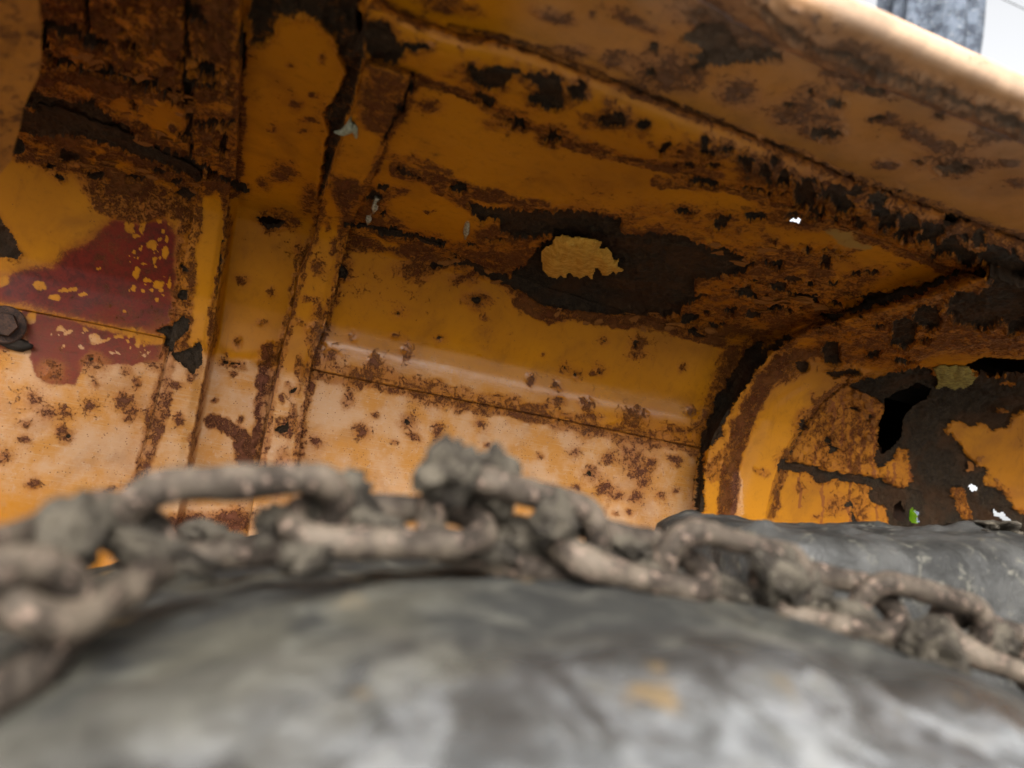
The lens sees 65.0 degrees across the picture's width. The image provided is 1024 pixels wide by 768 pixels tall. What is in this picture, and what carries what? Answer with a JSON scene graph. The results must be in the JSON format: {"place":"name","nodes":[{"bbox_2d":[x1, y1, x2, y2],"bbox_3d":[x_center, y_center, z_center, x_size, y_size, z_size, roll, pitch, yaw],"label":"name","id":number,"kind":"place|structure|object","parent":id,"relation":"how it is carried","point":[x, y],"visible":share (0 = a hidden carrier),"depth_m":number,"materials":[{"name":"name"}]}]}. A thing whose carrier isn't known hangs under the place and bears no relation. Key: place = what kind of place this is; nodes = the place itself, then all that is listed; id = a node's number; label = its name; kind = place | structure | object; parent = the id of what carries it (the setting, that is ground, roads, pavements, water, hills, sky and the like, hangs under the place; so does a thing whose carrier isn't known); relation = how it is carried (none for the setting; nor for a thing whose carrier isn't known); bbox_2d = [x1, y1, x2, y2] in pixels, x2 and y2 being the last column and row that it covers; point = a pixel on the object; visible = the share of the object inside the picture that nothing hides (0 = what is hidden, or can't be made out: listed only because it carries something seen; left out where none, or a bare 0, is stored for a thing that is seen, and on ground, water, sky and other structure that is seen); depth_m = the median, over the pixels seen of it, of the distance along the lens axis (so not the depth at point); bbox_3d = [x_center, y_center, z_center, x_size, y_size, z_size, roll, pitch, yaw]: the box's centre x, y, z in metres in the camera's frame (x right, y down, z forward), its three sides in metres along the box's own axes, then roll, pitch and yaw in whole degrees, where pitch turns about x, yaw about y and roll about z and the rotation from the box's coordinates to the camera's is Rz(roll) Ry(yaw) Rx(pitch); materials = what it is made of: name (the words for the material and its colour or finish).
{"place":"outdoors","nodes":[
{"label":"outdoors","id":0,"kind":"place"},
{"bbox_2d":[0,0,1023,567],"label":"mudguard","id":1,"kind":"object","parent":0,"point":[384,244],"visible":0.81,"depth_m":0.88,"materials":[{"name":"yellow paint"}]},
{"bbox_2d":[790,0,1023,520],"label":"sky","id":2,"kind":"structure","parent":0,"point":[1003,36],"materials":[{"name":"white"}]},
{"label":"ground","id":3,"kind":"structure","parent":0,"visible":0},
{"bbox_2d":[0,509,1023,767],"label":"tyre","id":4,"kind":"object","parent":3,"relation":"on","point":[392,663],"visible":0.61,"depth_m":0.24,"materials":[{"name":"rubber"}]},
{"bbox_2d":[178,518,247,541],"bbox_3d":[-0.144,0.073,0.390,0.036,0.014,0.049,11,-8,-14],"label":"mud clump","id":5,"kind":"object","parent":4,"relation":"on","point":[198,529],"visible":0.69,"depth_m":0.38,"materials":[{"name":"grey soil"}]},
{"bbox_2d":[0,463,1023,719],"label":"tyre chain","id":6,"kind":"object","parent":4,"relation":"on","point":[58,607],"visible":0.89,"depth_m":0.31,"materials":[{"name":"metal"}]},
{"bbox_2d":[34,488,113,570],"bbox_3d":[-0.133,0.046,0.242,0.021,0.028,0.043,13,-7,-22],"label":"mud clump","id":7,"kind":"object","parent":6,"relation":"on","point":[78,524],"visible":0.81,"depth_m":0.23,"materials":[{"name":"grey soil"}]},
{"bbox_2d":[275,541,334,578],"bbox_3d":[-0.071,0.060,0.274,0.017,0.014,0.032,6,-8,18],"label":"mud clump","id":8,"kind":"object","parent":6,"relation":"attached to","point":[301,559],"visible":1,"depth_m":0.27,"materials":[{"name":"grey soil"}]},
{"bbox_2d":[411,431,482,511],"bbox_3d":[-0.027,0.036,0.324,0.027,0.031,0.031,28,26,-17],"label":"mud clump","id":9,"kind":"object","parent":6,"relation":"on","point":[447,473],"visible":1,"depth_m":0.32,"materials":[{"name":"grey soil"}]},
{"bbox_2d":[466,441,521,521],"bbox_3d":[-0.009,0.040,0.342,0.028,0.033,0.023,21,12,2],"label":"mud clump","id":10,"kind":"object","parent":6,"relation":"on","point":[494,455],"visible":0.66,"depth_m":0.34,"materials":[{"name":"grey soil"}]},
{"bbox_2d":[528,487,579,548],"bbox_3d":[0.018,0.056,0.338,0.022,0.026,0.021,7,-8,11],"label":"mud clump","id":11,"kind":"object","parent":6,"relation":"on","point":[552,519],"visible":1,"depth_m":0.33,"materials":[{"name":"grey soil"}]},
{"bbox_2d":[750,543,811,609],"bbox_3d":[0.125,0.090,0.376,0.026,0.032,0.036,-9,-48,11],"label":"mud clump","id":12,"kind":"object","parent":6,"relation":"on","point":[779,577],"visible":1,"depth_m":0.36,"materials":[{"name":"grey soil"}]},
{"bbox_2d":[897,613,971,674],"bbox_3d":[0.198,0.123,0.377,0.032,0.030,0.036,16,7,1],"label":"mud clump","id":13,"kind":"object","parent":4,"relation":"on","point":[933,638],"visible":0.74,"depth_m":0.37,"materials":[{"name":"grey soil"}]},
{"bbox_2d":[941,520,1023,534],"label":"mud clump","id":14,"kind":"object","parent":4,"relation":"on","point":[1011,526],"visible":0.3,"depth_m":0.76,"materials":[{"name":"grey soil"}]},
{"bbox_2d":[876,0,985,522],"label":"tree","id":15,"kind":"object","parent":3,"relation":"on","point":[961,23],"visible":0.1,"depth_m":9.36,"materials":[{"name":"grey plant"}]}
]}

